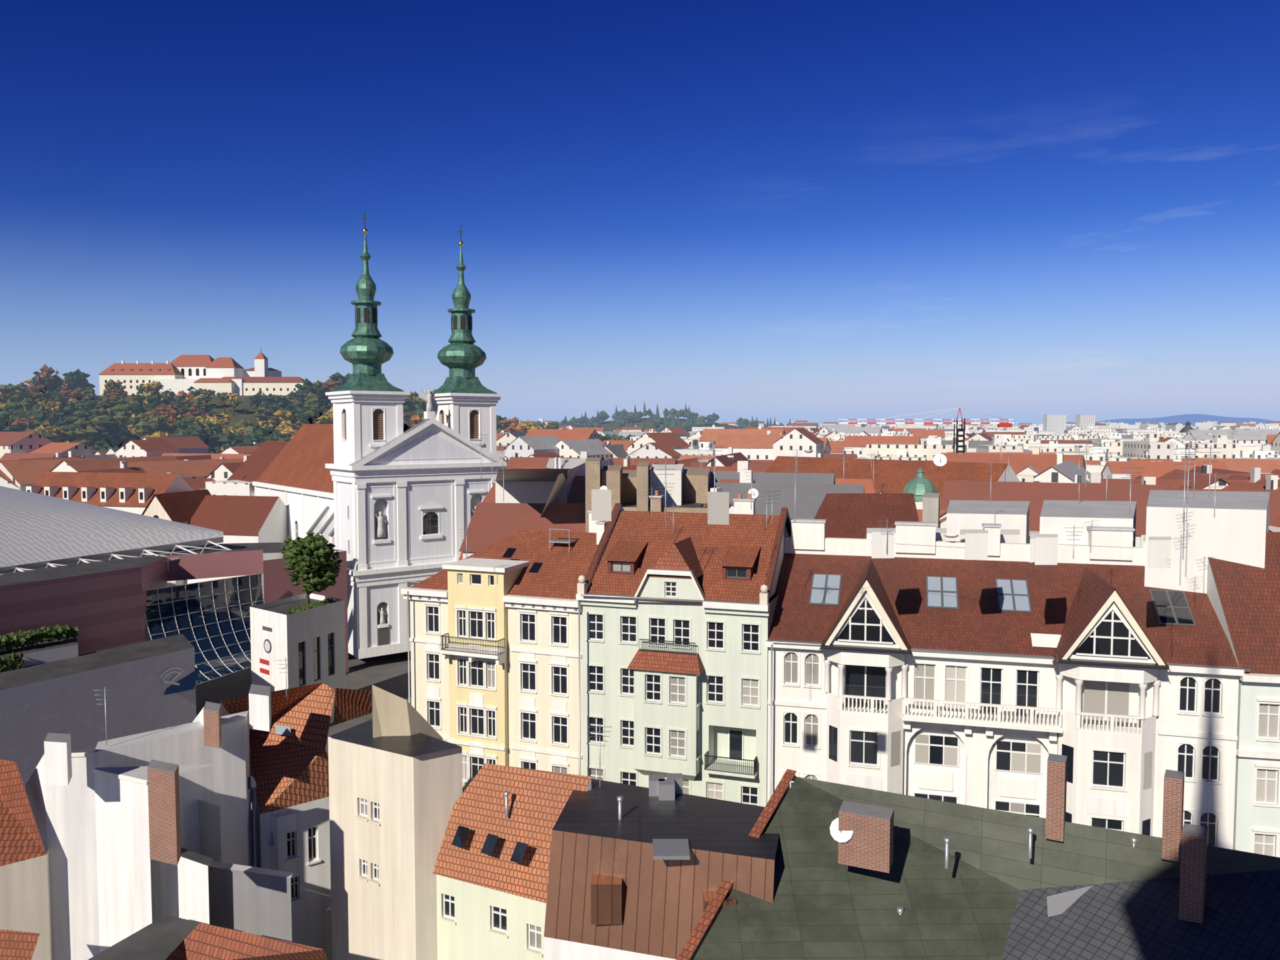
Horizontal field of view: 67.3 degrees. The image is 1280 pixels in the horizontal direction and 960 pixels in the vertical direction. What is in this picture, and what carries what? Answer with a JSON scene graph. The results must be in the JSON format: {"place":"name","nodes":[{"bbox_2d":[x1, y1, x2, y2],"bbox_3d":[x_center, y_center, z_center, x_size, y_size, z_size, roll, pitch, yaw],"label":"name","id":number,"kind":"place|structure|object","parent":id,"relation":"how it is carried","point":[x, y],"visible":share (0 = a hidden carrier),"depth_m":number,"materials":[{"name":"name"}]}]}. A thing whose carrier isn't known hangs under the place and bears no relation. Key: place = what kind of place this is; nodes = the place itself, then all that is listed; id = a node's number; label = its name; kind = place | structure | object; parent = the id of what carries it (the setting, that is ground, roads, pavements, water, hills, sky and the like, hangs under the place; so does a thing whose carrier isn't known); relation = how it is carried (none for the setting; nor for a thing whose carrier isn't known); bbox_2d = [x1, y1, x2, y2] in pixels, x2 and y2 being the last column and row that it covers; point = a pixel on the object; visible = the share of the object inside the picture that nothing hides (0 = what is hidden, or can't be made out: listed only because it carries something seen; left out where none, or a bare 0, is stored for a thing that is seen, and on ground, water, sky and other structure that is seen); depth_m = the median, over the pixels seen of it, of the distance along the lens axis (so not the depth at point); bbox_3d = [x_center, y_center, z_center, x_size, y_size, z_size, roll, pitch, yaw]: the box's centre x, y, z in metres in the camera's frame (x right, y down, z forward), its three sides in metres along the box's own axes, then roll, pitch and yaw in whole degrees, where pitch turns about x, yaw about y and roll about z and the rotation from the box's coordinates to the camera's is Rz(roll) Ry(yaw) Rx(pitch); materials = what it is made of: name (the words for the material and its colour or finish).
{"place":"outdoors","nodes":[
{"label":"outdoors","id":0,"kind":"place"},
{"bbox_2d":[65,394,329,447],"bbox_3d":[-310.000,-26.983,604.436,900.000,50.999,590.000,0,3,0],"label":"hill","id":1,"kind":"structure","parent":0,"point":[244,411],"depth_m":523.79,"materials":[{"name":"green plant"}]},
{"bbox_2d":[80,348,326,408],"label":"castle","id":2,"kind":"structure","parent":1,"relation":"on","point":[184,373],"depth_m":573.04,"materials":[{"name":"white paint"}]},
{"bbox_2d":[0,363,635,453],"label":"hill trees","id":3,"kind":"object","parent":1,"relation":"on","point":[45,403],"visible":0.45,"depth_m":464.16,"materials":[{"name":"green plant"}]},
{"bbox_2d":[195,651,411,757],"bbox_3d":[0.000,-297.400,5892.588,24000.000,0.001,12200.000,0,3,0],"label":"ground","id":4,"kind":"structure","parent":0,"point":[388,673],"depth_m":120.32,"materials":[{"name":"grey asphalt"}]},
{"bbox_2d":[26,471,288,596],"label":"dormer house","id":5,"kind":"structure","parent":4,"relation":"on","point":[175,497],"depth_m":154.84,"materials":[{"name":"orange tile"}]},
{"bbox_2d":[0,486,348,789],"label":"mall","id":6,"kind":"structure","parent":4,"relation":"on","point":[91,601],"depth_m":99.78,"materials":[{"name":"grey metal"}]},
{"bbox_2d":[253,808,278,870],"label":"yard wall","id":7,"kind":"structure","parent":4,"relation":"on","point":[274,864],"depth_m":50.37,"materials":[{"name":"grey paint"}]},
{"bbox_2d":[277,804,331,954],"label":"yard wall","id":8,"kind":"structure","parent":4,"relation":"on","point":[304,847],"depth_m":51.12,"materials":[{"name":"grey paint"}]},
{"bbox_2d":[286,600,345,723],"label":"building wall","id":9,"kind":"structure","parent":4,"relation":"on","point":[316,643],"depth_m":101.67,"materials":[{"name":"white paint"}]},
{"bbox_2d":[328,736,415,959],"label":"wall","id":10,"kind":"structure","parent":4,"relation":"on","point":[372,837],"depth_m":45.71,"materials":[{"name":"beige paint"}]},
{"bbox_2d":[436,874,546,959],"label":"pale wall","id":11,"kind":"structure","parent":4,"relation":"on","point":[475,922],"depth_m":43.77,"materials":[{"name":"beige paint"}]},
{"bbox_2d":[400,510,607,792],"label":"cream house","id":12,"kind":"structure","parent":4,"relation":"on","point":[494,639],"depth_m":67.05,"materials":[{"name":"beige paint"}]},
{"bbox_2d":[0,489,1279,959],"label":"foreground buildings","id":13,"kind":"structure","parent":4,"relation":"on","point":[136,847],"depth_m":39.14,"materials":[{"name":"grey tile"}]},
{"bbox_2d":[93,428,1250,914],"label":"clutter","id":14,"kind":"object","parent":4,"relation":"on","point":[939,460],"visible":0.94,"depth_m":56.73,"materials":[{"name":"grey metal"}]},
{"bbox_2d":[576,490,791,806],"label":"green house","id":15,"kind":"structure","parent":4,"relation":"on","point":[671,687],"depth_m":62.83,"materials":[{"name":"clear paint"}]},
{"bbox_2d":[538,408,1193,453],"bbox_3d":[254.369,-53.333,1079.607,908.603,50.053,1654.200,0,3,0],"label":"landmarks","id":16,"kind":"object","parent":4,"relation":"on","point":[1057,423],"visible":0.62,"depth_m":254.49,"materials":[{"name":"grey metal"}]},
{"bbox_2d":[495,457,1269,593],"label":"rooftop building","id":17,"kind":"structure","parent":4,"relation":"on","point":[1179,553],"depth_m":71.05,"materials":[{"name":"white paint"}]},
{"bbox_2d":[764,450,1019,497],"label":"long house","id":18,"kind":"structure","parent":4,"relation":"on","point":[893,476],"depth_m":112.33,"materials":[{"name":"orange tile"}]},
{"bbox_2d":[765,518,1243,849],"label":"white house","id":19,"kind":"structure","parent":4,"relation":"on","point":[1116,708],"depth_m":57.92,"materials":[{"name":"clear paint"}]},
{"bbox_2d":[1206,532,1279,857],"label":"house","id":20,"kind":"structure","parent":4,"relation":"on","point":[1245,600],"depth_m":54.02,"materials":[{"name":"white paint"}]},
{"bbox_2d":[325,211,506,659],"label":"church","id":21,"kind":"structure","parent":0,"point":[406,502],"depth_m":129.17,"materials":[{"name":"white paint"}]},
{"bbox_2d":[226,423,409,551],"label":"church nave","id":22,"kind":"structure","parent":21,"relation":"attached to","point":[294,475],"depth_m":156.33,"materials":[{"name":"white paint"}]},
{"bbox_2d":[0,420,1279,560],"bbox_3d":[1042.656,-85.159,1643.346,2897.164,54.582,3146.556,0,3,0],"label":"city","id":23,"kind":"object","parent":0,"point":[1044,464],"visible":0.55,"depth_m":198.79},
{"bbox_2d":[517,401,790,431],"bbox_3d":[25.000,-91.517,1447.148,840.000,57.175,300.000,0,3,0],"label":"distant trees","id":24,"kind":"object","parent":23,"relation":"on","point":[624,417],"visible":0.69,"depth_m":1433.81,"materials":[{"name":"green plant"}]},
{"bbox_2d":[0,0,1279,427],"label":"sky","id":25,"kind":"structure","parent":0,"point":[819,211],"materials":[{"name":"blue"}]},
{"bbox_2d":[1094,414,1273,425],"bbox_3d":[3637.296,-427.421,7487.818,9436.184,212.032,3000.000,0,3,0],"label":"hills","id":26,"kind":"structure","parent":0,"point":[1191,419],"depth_m":8982.54,"materials":[{"name":"blue"}]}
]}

